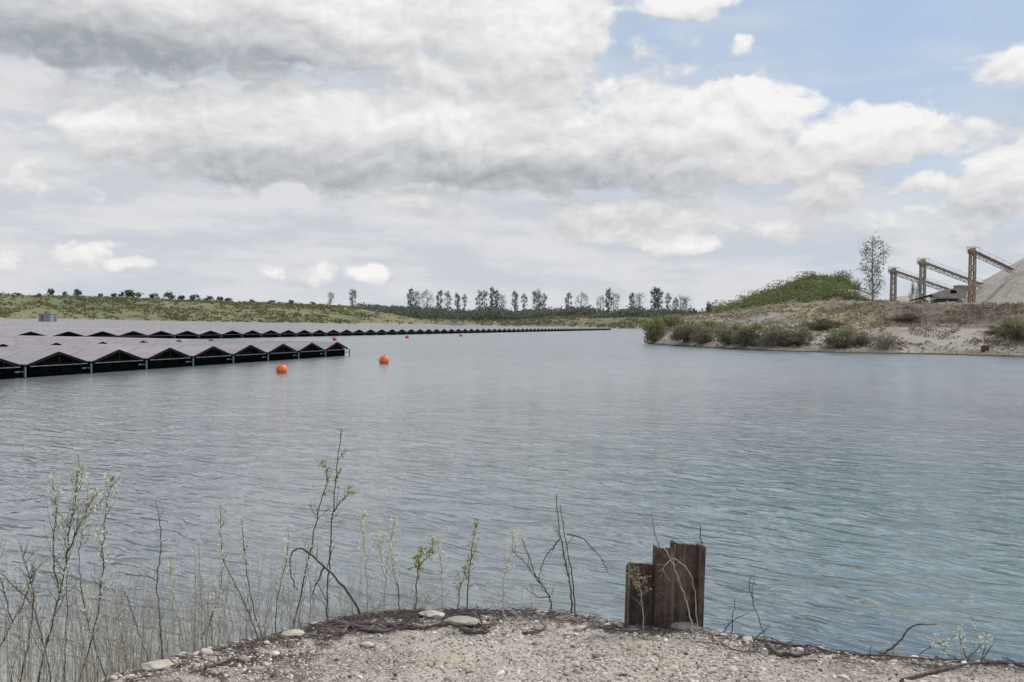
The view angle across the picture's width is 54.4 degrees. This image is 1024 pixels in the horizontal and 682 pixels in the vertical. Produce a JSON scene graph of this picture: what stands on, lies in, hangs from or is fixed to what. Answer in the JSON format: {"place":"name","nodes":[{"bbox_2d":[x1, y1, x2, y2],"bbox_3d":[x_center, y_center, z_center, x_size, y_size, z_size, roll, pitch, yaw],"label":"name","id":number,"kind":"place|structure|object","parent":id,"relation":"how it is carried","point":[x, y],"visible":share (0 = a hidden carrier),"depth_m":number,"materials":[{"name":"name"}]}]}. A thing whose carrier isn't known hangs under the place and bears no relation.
{"place":"outdoors","nodes":[
{"label":"outdoors","id":0,"kind":"place"},
{"bbox_2d":[0,294,663,328],"bbox_3d":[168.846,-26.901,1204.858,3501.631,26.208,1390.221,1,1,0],"label":"bank","id":1,"kind":"structure","parent":0,"point":[124,314],"depth_m":894.78,"materials":[{"name":"plant"}]},
{"bbox_2d":[0,292,662,328],"bbox_3d":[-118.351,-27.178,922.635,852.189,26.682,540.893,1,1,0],"label":"scrub","id":2,"kind":"object","parent":1,"relation":"on","point":[126,301],"visible":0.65,"depth_m":898.39,"materials":[{"name":"green plant"}]},
{"bbox_2d":[352,301,702,319],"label":"woodland belt","id":3,"kind":"object","parent":1,"relation":"on","point":[414,311],"visible":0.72,"depth_m":1049.28,"materials":[{"name":"plant"}]},
{"bbox_2d":[0,326,1023,681],"bbox_3d":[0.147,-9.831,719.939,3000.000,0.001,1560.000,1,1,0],"label":"water","id":4,"kind":"structure","parent":0,"point":[842,502],"depth_m":18.95,"materials":[{"name":"liquid"}]},
{"bbox_2d":[0,358,25,379],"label":"solar panel row","id":5,"kind":"object","parent":4,"relation":"on","point":[7,371],"visible":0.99,"depth_m":47.07,"materials":[{"name":"black glass"}]},
{"bbox_2d":[0,331,45,335],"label":"solar panel row","id":6,"kind":"object","parent":4,"relation":"on","point":[18,333],"visible":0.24,"depth_m":113.19,"materials":[{"name":"grey glass"}]},
{"bbox_2d":[0,330,84,336],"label":"solar panel row","id":7,"kind":"object","parent":4,"relation":"on","point":[57,333],"visible":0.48,"depth_m":119.51,"materials":[{"name":"grey glass"}]},
{"bbox_2d":[0,350,91,377],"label":"solar panel row","id":8,"kind":"object","parent":4,"relation":"on","point":[40,363],"visible":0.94,"depth_m":49.90,"materials":[{"name":"grey glass"}]},
{"bbox_2d":[0,329,118,336],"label":"solar panel row","id":9,"kind":"object","parent":4,"relation":"on","point":[95,334],"visible":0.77,"depth_m":125.81,"materials":[{"name":"grey glass"}]},
{"bbox_2d":[0,347,146,372],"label":"solar panel row","id":10,"kind":"object","parent":4,"relation":"on","point":[106,360],"visible":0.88,"depth_m":54.87,"materials":[{"name":"grey glass"}]},
{"bbox_2d":[12,329,146,337],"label":"solar panel row","id":11,"kind":"object","parent":4,"relation":"on","point":[128,334],"visible":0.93,"depth_m":132.20,"materials":[{"name":"grey glass"}]},
{"bbox_2d":[0,328,173,338],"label":"solar panel row","id":12,"kind":"object","parent":4,"relation":"on","point":[156,334],"visible":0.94,"depth_m":138.94,"materials":[{"name":"grey glass"}]},
{"bbox_2d":[0,344,193,369],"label":"solar panel row","id":13,"kind":"object","parent":4,"relation":"on","point":[157,358],"visible":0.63,"depth_m":59.80,"materials":[{"name":"grey glass"}]},
{"bbox_2d":[0,327,199,338],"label":"solar panel row","id":14,"kind":"object","parent":4,"relation":"on","point":[177,334],"visible":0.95,"depth_m":145.02,"materials":[{"name":"grey glass"}]},
{"bbox_2d":[0,342,233,365],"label":"solar panel row","id":15,"kind":"object","parent":4,"relation":"on","point":[206,355],"visible":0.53,"depth_m":64.83,"materials":[{"name":"grey glass"}]},
{"bbox_2d":[15,327,221,338],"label":"solar panel row","id":16,"kind":"object","parent":4,"relation":"on","point":[206,334],"visible":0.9,"depth_m":151.12,"materials":[{"name":"grey glass"}]},
{"bbox_2d":[0,326,241,337],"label":"solar panel row","id":17,"kind":"object","parent":4,"relation":"on","point":[229,334],"visible":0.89,"depth_m":157.87,"materials":[{"name":"grey glass"}]},
{"bbox_2d":[0,340,268,363],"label":"solar panel row","id":18,"kind":"object","parent":4,"relation":"on","point":[245,353],"visible":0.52,"depth_m":69.81,"materials":[{"name":"grey glass"}]},
{"bbox_2d":[0,325,279,336],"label":"solar panel row","id":19,"kind":"object","parent":4,"relation":"on","point":[268,333],"visible":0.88,"depth_m":170.92,"materials":[{"name":"grey glass"}]},
{"bbox_2d":[18,326,262,337],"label":"solar panel row","id":20,"kind":"object","parent":4,"relation":"on","point":[249,334],"visible":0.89,"depth_m":164.41,"materials":[{"name":"grey glass"}]},
{"bbox_2d":[0,338,298,360],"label":"solar panel row","id":21,"kind":"object","parent":4,"relation":"on","point":[275,352],"visible":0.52,"depth_m":74.77,"materials":[{"name":"grey glass"}]},
{"bbox_2d":[11,325,296,336],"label":"solar panel row","id":22,"kind":"object","parent":4,"relation":"on","point":[285,333],"visible":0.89,"depth_m":177.06,"materials":[{"name":"grey glass"}]},
{"bbox_2d":[0,336,325,358],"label":"solar panel row","id":23,"kind":"object","parent":4,"relation":"on","point":[308,350],"visible":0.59,"depth_m":79.72,"materials":[{"name":"grey glass"}]},
{"bbox_2d":[0,324,326,335],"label":"solar panel row","id":24,"kind":"object","parent":4,"relation":"on","point":[318,333],"visible":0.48,"depth_m":190.06,"materials":[{"name":"grey glass"}]},
{"bbox_2d":[33,325,312,336],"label":"solar panel row","id":25,"kind":"object","parent":4,"relation":"on","point":[302,333],"visible":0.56,"depth_m":183.09,"materials":[{"name":"grey glass"}]},
{"bbox_2d":[0,335,349,356],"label":"solar panel row","id":26,"kind":"object","parent":4,"relation":"on","point":[332,349],"visible":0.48,"depth_m":84.68,"materials":[{"name":"grey glass"}]},
{"bbox_2d":[16,324,340,335],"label":"solar panel row","id":27,"kind":"object","parent":4,"relation":"on","point":[331,333],"visible":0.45,"depth_m":196.63,"materials":[{"name":"grey glass"}]},
{"bbox_2d":[0,323,364,335],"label":"solar panel row","id":28,"kind":"object","parent":4,"relation":"on","point":[357,332],"visible":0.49,"depth_m":209.78,"materials":[{"name":"grey glass"}]},
{"bbox_2d":[8,323,376,334],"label":"solar panel row","id":29,"kind":"object","parent":4,"relation":"on","point":[369,332],"visible":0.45,"depth_m":215.88,"materials":[{"name":"grey glass"}]},
{"bbox_2d":[34,324,352,335],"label":"solar panel row","id":30,"kind":"object","parent":4,"relation":"on","point":[345,332],"visible":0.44,"depth_m":202.60,"materials":[{"name":"grey glass"}]},
{"bbox_2d":[29,321,479,332],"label":"solar panel row","id":31,"kind":"object","parent":4,"relation":"on","point":[476,330],"visible":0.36,"depth_m":303.83,"materials":[{"name":"grey glass"}]},
{"bbox_2d":[38,314,56,321],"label":"inverter cabin","id":32,"kind":"object","parent":31,"relation":"on","point":[47,317],"visible":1,"depth_m":328.44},
{"bbox_2d":[0,0,1023,311],"label":"sky","id":33,"kind":"structure","parent":0,"point":[303,151],"materials":[{"name":"white"}]},
{"bbox_2d":[111,610,1023,681],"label":"gravel ground","id":34,"kind":"structure","parent":0,"point":[996,671],"depth_m":4.71,"materials":[{"name":"gravel"}]},
{"bbox_2d":[6,594,26,681],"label":"weed","id":35,"kind":"object","parent":34,"relation":"on","point":[20,625],"visible":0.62,"depth_m":5.57,"materials":[{"name":"green plant"}]},
{"bbox_2d":[0,538,51,666],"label":"sapling","id":36,"kind":"object","parent":34,"relation":"on","point":[26,590],"visible":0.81,"depth_m":5.14,"materials":[{"name":"green plant"}]},
{"bbox_2d":[8,540,43,681],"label":"sapling","id":37,"kind":"object","parent":34,"relation":"on","point":[32,607],"visible":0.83,"depth_m":5.00,"materials":[{"name":"brown plant"}]},
{"bbox_2d":[0,570,57,681],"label":"sapling","id":38,"kind":"object","parent":34,"relation":"on","point":[44,646],"visible":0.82,"depth_m":5.04,"materials":[{"name":"brown plant"}]},
{"bbox_2d":[23,583,42,681],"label":"weed","id":39,"kind":"object","parent":34,"relation":"on","point":[37,652],"visible":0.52,"depth_m":5.54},
{"bbox_2d":[52,511,90,680],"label":"sapling","id":40,"kind":"object","parent":34,"relation":"on","point":[58,553],"visible":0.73,"depth_m":5.51,"materials":[{"name":"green plant"}]},
{"bbox_2d":[32,448,117,681],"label":"sapling","id":41,"kind":"object","parent":34,"relation":"on","point":[87,503],"visible":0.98,"depth_m":5.19,"materials":[{"name":"green plant"}]},
{"bbox_2d":[59,524,105,678],"bbox_3d":[-2.333,1.613,5.410,0.310,1.305,0.143,1,1,28],"label":"sapling","id":42,"kind":"object","parent":34,"relation":"on","point":[81,592],"visible":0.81,"depth_m":5.42,"materials":[{"name":"green plant"}]},
{"bbox_2d":[69,580,99,681],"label":"weed","id":43,"kind":"object","parent":34,"relation":"on","point":[84,589],"visible":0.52,"depth_m":5.45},
{"bbox_2d":[80,470,125,679],"bbox_3d":[-2.185,1.464,5.298,0.194,1.628,0.177,2,1,41],"label":"sapling","id":44,"kind":"object","parent":34,"relation":"on","point":[100,552],"visible":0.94,"depth_m":5.31,"materials":[{"name":"green plant"}]},
{"bbox_2d":[108,579,137,666],"bbox_3d":[-2.228,1.893,5.659,0.144,1.047,0.158,1,1,20],"label":"weed","id":45,"kind":"object","parent":34,"relation":"on","point":[118,600],"visible":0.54,"depth_m":5.65,"materials":[{"name":"green plant"}]},
{"bbox_2d":[121,501,165,659],"bbox_3d":[-2.058,1.575,5.627,0.278,1.350,0.135,1,1,10],"label":"sapling","id":46,"kind":"object","parent":34,"relation":"on","point":[155,580],"visible":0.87,"depth_m":5.59,"materials":[{"name":"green plant"}]},
{"bbox_2d":[140,659,173,670],"bbox_3d":[-1.609,1.475,4.499,0.120,0.055,0.120,0,1,-44],"label":"rock","id":47,"kind":"object","parent":34,"relation":"on","point":[164,664],"visible":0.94,"depth_m":4.48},
{"bbox_2d":[163,554,184,651],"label":"weed","id":48,"kind":"object","parent":34,"relation":"on","point":[173,600],"visible":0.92,"depth_m":5.51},
{"bbox_2d":[186,546,198,650],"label":"sapling","id":49,"kind":"object","parent":34,"relation":"on","point":[195,596],"visible":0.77,"depth_m":5.52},
{"bbox_2d":[202,573,234,644],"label":"weed","id":50,"kind":"object","parent":34,"relation":"on","point":[215,593],"visible":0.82,"depth_m":5.30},
{"bbox_2d":[196,643,256,669],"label":"fallen branch","id":51,"kind":"object","parent":34,"relation":"on","point":[228,660],"visible":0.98,"depth_m":4.57,"materials":[{"name":"wood"}]},
{"bbox_2d":[203,505,257,637],"bbox_3d":[-1.592,1.411,5.592,0.331,1.009,0.164,1,1,24],"label":"sapling","id":52,"kind":"object","parent":34,"relation":"on","point":[236,587],"visible":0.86,"depth_m":5.60,"materials":[{"name":"green plant"}]},
{"bbox_2d":[233,512,269,637],"bbox_3d":[-1.504,1.481,5.682,0.223,0.992,0.158,1,1,0],"label":"sapling","id":53,"kind":"object","parent":34,"relation":"on","point":[243,541],"visible":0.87,"depth_m":5.67,"materials":[{"name":"green plant"}]},
{"bbox_2d":[0,534,555,681],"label":"dry stems","id":54,"kind":"object","parent":34,"relation":"on","point":[109,663],"visible":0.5,"depth_m":5.36,"materials":[{"name":"plant"}]},
{"bbox_2d":[265,522,295,632],"bbox_3d":[-1.274,1.383,5.475,0.178,0.763,0.109,1,1,17],"label":"weed","id":55,"kind":"object","parent":34,"relation":"on","point":[272,582],"visible":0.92,"depth_m":5.47,"materials":[{"name":"green plant"}]},
{"bbox_2d":[297,529,316,622],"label":"weed","id":56,"kind":"object","parent":34,"relation":"on","point":[312,569],"visible":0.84,"depth_m":5.69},
{"bbox_2d":[293,460,335,627],"bbox_3d":[-1.125,1.301,5.761,0.265,1.235,0.114,1,1,13],"label":"sapling","id":57,"kind":"object","parent":34,"relation":"on","point":[317,517],"visible":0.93,"depth_m":5.76,"materials":[{"name":"green plant"}]},
{"bbox_2d":[289,543,360,614],"bbox_3d":[-1.026,1.322,5.475,0.409,0.411,0.067,1,1,0],"label":"arched branch","id":58,"kind":"object","parent":34,"relation":"on","point":[335,577],"visible":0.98,"depth_m":5.47,"materials":[{"name":"brown plant"}]},
{"bbox_2d":[317,428,355,620],"bbox_3d":[-0.997,1.143,5.721,0.153,1.286,0.206,0,1,-43],"label":"sapling","id":59,"kind":"object","parent":34,"relation":"on","point":[348,488],"visible":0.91,"depth_m":5.68,"materials":[{"name":"green plant"}]},
{"bbox_2d":[356,502,377,618],"bbox_3d":[-0.766,1.164,5.223,0.112,0.620,0.146,0,1,-20],"label":"weed","id":60,"kind":"object","parent":34,"relation":"on","point":[363,518],"visible":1,"depth_m":5.23,"materials":[{"name":"plant"}]},
{"bbox_2d":[333,619,413,633],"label":"fallen branch","id":61,"kind":"object","parent":34,"relation":"on","point":[361,627],"visible":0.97,"depth_m":5.09,"materials":[{"name":"wood"}]},
{"bbox_2d":[371,512,399,612],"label":"sapling","id":62,"kind":"object","parent":34,"relation":"on","point":[392,534],"visible":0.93,"depth_m":5.80,"materials":[{"name":"plant"}]},
{"bbox_2d":[385,543,405,609],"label":"weed","id":63,"kind":"object","parent":34,"relation":"on","point":[392,556],"visible":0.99,"depth_m":5.51,"materials":[{"name":"green plant"}]},
{"bbox_2d":[408,538,436,609],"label":"sapling","id":64,"kind":"object","parent":34,"relation":"on","point":[417,557],"visible":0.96,"depth_m":5.58,"materials":[{"name":"green plant"}]},
{"bbox_2d":[419,610,444,618],"bbox_3d":[-0.431,1.473,5.353,0.150,0.044,0.093,1,1,0],"label":"rock","id":65,"kind":"object","parent":34,"relation":"on","point":[435,614],"visible":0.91,"depth_m":5.33,"materials":[{"name":"stone"}]},
{"bbox_2d":[426,527,450,611],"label":"weed","id":66,"kind":"object","parent":34,"relation":"on","point":[440,555],"visible":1,"depth_m":5.34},
{"bbox_2d":[387,609,502,629],"bbox_3d":[-0.350,1.440,5.199,0.600,0.107,0.188,1,1,-3],"label":"fallen branch","id":67,"kind":"object","parent":34,"relation":"on","point":[441,623],"visible":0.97,"depth_m":5.15,"materials":[{"name":"wood"}]},
{"bbox_2d":[443,616,478,625],"bbox_3d":[-0.260,1.474,5.200,0.182,0.060,0.120,1,1,24],"label":"rock","id":68,"kind":"object","parent":34,"relation":"on","point":[460,620],"visible":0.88,"depth_m":5.17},
{"bbox_2d":[453,519,478,608],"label":"sapling","id":69,"kind":"object","parent":34,"relation":"on","point":[469,560],"visible":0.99,"depth_m":5.64,"materials":[{"name":"green plant"}]},
{"bbox_2d":[459,604,495,634],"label":"fallen branch","id":70,"kind":"object","parent":34,"relation":"on","point":[472,631],"visible":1,"depth_m":5.07,"materials":[{"name":"wood"}]},
{"bbox_2d":[498,528,526,624],"bbox_3d":[-0.008,1.249,5.217,0.131,0.559,0.145,0,1,-32],"label":"weed","id":71,"kind":"object","parent":34,"relation":"on","point":[503,577],"visible":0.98,"depth_m":5.22,"materials":[{"name":"plant"}]},
{"bbox_2d":[513,539,554,609],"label":"sapling","id":72,"kind":"object","parent":34,"relation":"on","point":[534,574],"visible":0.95,"depth_m":5.60,"materials":[{"name":"brown plant"}]},
{"bbox_2d":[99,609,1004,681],"bbox_3d":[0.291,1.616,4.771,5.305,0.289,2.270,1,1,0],"label":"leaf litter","id":73,"kind":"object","parent":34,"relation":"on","point":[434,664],"visible":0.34,"depth_m":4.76,"materials":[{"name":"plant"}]},
{"bbox_2d":[100,609,1017,681],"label":"edge stones","id":74,"kind":"object","parent":34,"relation":"on","point":[733,668],"visible":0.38,"depth_m":4.75,"materials":[{"name":"stone"}]},
{"bbox_2d":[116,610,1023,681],"bbox_3d":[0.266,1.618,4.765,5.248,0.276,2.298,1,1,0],"label":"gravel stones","id":75,"kind":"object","parent":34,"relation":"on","point":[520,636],"visible":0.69,"depth_m":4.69,"materials":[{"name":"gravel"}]},
{"bbox_2d":[537,494,614,613],"bbox_3d":[0.360,1.230,5.608,0.438,0.716,0.112,1,1,-2],"label":"sapling","id":76,"kind":"object","parent":34,"relation":"on","point":[565,564],"visible":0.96,"depth_m":5.60,"materials":[{"name":"brown plant"}]},
{"bbox_2d":[129,605,1023,680],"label":"twig litter","id":77,"kind":"object","parent":34,"relation":"on","point":[451,612],"visible":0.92,"depth_m":5.12,"materials":[{"name":"brown plant"}]},
{"bbox_2d":[626,563,653,628],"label":"sapling","id":78,"kind":"object","parent":34,"relation":"on","point":[638,582],"visible":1,"depth_m":5.13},
{"bbox_2d":[624,540,705,628],"bbox_3d":[0.787,1.941,5.315,0.416,1.763,0.171,2,1,0],"label":"sheet pile","id":79,"kind":"object","parent":34,"relation":"on","point":[663,600],"visible":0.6,"depth_m":5.27,"materials":[{"name":"metal"}]},
{"bbox_2d":[670,621,705,630],"bbox_3d":[0.926,1.506,5.230,0.184,0.056,0.102,1,1,-11],"label":"rock","id":80,"kind":"object","parent":34,"relation":"on","point":[683,625],"visible":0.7,"depth_m":5.21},
{"bbox_2d":[763,640,813,656],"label":"fallen branch","id":81,"kind":"object","parent":34,"relation":"on","point":[768,645],"visible":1,"depth_m":4.79,"materials":[{"name":"wood"}]},
{"bbox_2d":[839,642,964,660],"bbox_3d":[1.884,1.498,4.835,0.625,0.092,0.147,1,1,0],"label":"fallen branch","id":82,"kind":"object","parent":34,"relation":"on","point":[883,655],"visible":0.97,"depth_m":4.83,"materials":[{"name":"wood"}]},
{"bbox_2d":[923,620,993,661],"bbox_3d":[2.278,1.597,5.089,0.350,0.326,0.158,1,1,17],"label":"bare shrub","id":83,"kind":"object","parent":34,"relation":"on","point":[962,640],"visible":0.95,"depth_m":5.09,"materials":[{"name":"beige plant"}]},
{"bbox_2d":[899,642,1023,681],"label":"fallen branch","id":84,"kind":"object","parent":34,"relation":"on","point":[911,677],"visible":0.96,"depth_m":4.66,"materials":[{"name":"wood"}]},
{"bbox_2d":[644,277,1023,356],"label":"spoil bank","id":85,"kind":"structure","parent":0,"point":[930,309],"depth_m":144.33,"materials":[{"name":"sand"}]},
{"bbox_2d":[640,312,667,342],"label":"willow bush","id":86,"kind":"object","parent":85,"relation":"on","point":[654,333],"visible":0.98,"depth_m":159.21,"materials":[{"name":"green plant"}]},
{"bbox_2d":[660,313,686,326],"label":"shore bush","id":87,"kind":"object","parent":85,"relation":"on","point":[668,321],"visible":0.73,"depth_m":163.16,"materials":[{"name":"green plant"}]},
{"bbox_2d":[665,316,704,342],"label":"shore bush","id":88,"kind":"object","parent":85,"relation":"on","point":[682,332],"visible":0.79,"depth_m":146.58,"materials":[{"name":"green plant"}]},
{"bbox_2d":[689,322,714,343],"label":"shore bush","id":89,"kind":"object","parent":85,"relation":"on","point":[702,336],"visible":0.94,"depth_m":142.48,"materials":[{"name":"green plant"}]},
{"bbox_2d":[708,321,745,344],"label":"shore bush","id":90,"kind":"object","parent":85,"relation":"on","point":[726,332],"visible":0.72,"depth_m":136.00,"materials":[{"name":"green plant"}]},
{"bbox_2d":[727,321,776,345],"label":"shore bush","id":91,"kind":"object","parent":85,"relation":"on","point":[749,336],"visible":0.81,"depth_m":131.22,"materials":[{"name":"green plant"}]},
{"bbox_2d":[755,321,796,346],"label":"shore bush","id":92,"kind":"object","parent":85,"relation":"on","point":[772,334],"visible":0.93,"depth_m":127.31,"materials":[{"name":"green plant"}]},
{"bbox_2d":[709,270,874,312],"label":"mound scrub","id":93,"kind":"object","parent":85,"relation":"on","point":[772,294],"visible":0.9,"depth_m":183.92,"materials":[{"name":"green plant"}]},
{"bbox_2d":[783,323,816,345],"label":"shore bush","id":94,"kind":"object","parent":85,"relation":"on","point":[803,333],"visible":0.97,"depth_m":126.58,"materials":[{"name":"green plant"}]},
{"bbox_2d":[798,318,844,330],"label":"dead bush","id":95,"kind":"object","parent":85,"relation":"on","point":[821,325],"visible":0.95,"depth_m":139.17,"materials":[{"name":"brown plant"}]},
{"bbox_2d":[820,323,858,346],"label":"shore bush","id":96,"kind":"object","parent":85,"relation":"on","point":[844,338],"visible":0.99,"depth_m":123.19,"materials":[{"name":"green plant"}]},
{"bbox_2d":[657,301,1023,355],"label":"rubble","id":97,"kind":"object","parent":85,"relation":"on","point":[899,348],"visible":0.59,"depth_m":124.00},
{"bbox_2d":[659,290,1022,348],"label":"dry grass tufts","id":98,"kind":"object","parent":85,"relation":"on","point":[853,310],"visible":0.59,"depth_m":156.31,"materials":[{"name":"plant"}]},
{"bbox_2d":[851,330,870,345],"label":"shore bush","id":99,"kind":"object","parent":85,"relation":"on","point":[861,338],"visible":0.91,"depth_m":123.77,"materials":[{"name":"green plant"}]},
{"bbox_2d":[858,231,892,302],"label":"birch tree","id":100,"kind":"object","parent":85,"relation":"on","point":[873,291],"visible":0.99,"depth_m":163.13,"materials":[{"name":"green plant"}]},
{"bbox_2d":[863,332,908,349],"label":"bare bush","id":101,"kind":"object","parent":85,"relation":"on","point":[883,344],"visible":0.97,"depth_m":121.48,"materials":[{"name":"plant"}]},
{"bbox_2d":[888,266,953,301],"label":"conveyor","id":102,"kind":"object","parent":85,"relation":"on","point":[892,271],"visible":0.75,"depth_m":190.15,"materials":[{"name":"grey metal"}]},
{"bbox_2d":[849,299,1023,348],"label":"dead brush","id":103,"kind":"object","parent":85,"relation":"on","point":[985,341],"visible":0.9,"depth_m":144.87,"materials":[{"name":"plant"}]},
{"bbox_2d":[910,285,975,302],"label":"screening machine","id":104,"kind":"object","parent":85,"relation":"on","point":[957,293],"visible":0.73,"depth_m":166.71,"materials":[{"name":"grey metal"}]},
{"bbox_2d":[917,257,983,301],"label":"conveyor","id":105,"kind":"object","parent":85,"relation":"on","point":[922,264],"visible":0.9,"depth_m":182.19,"materials":[{"name":"grey metal"}]},
{"bbox_2d":[967,246,1016,302],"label":"conveyor","id":106,"kind":"object","parent":85,"relation":"on","point":[974,252],"visible":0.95,"depth_m":178.12,"materials":[{"name":"metal"}]},
{"bbox_2d":[961,258,1023,302],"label":"gravel heap","id":107,"kind":"object","parent":85,"relation":"on","point":[1001,286],"visible":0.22,"depth_m":188.16,"materials":[{"name":"gravel"}]},
{"bbox_2d":[987,314,1023,339],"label":"shore bush","id":108,"kind":"object","parent":85,"relation":"on","point":[1017,330],"visible":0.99,"depth_m":121.88,"materials":[{"name":"green plant"}]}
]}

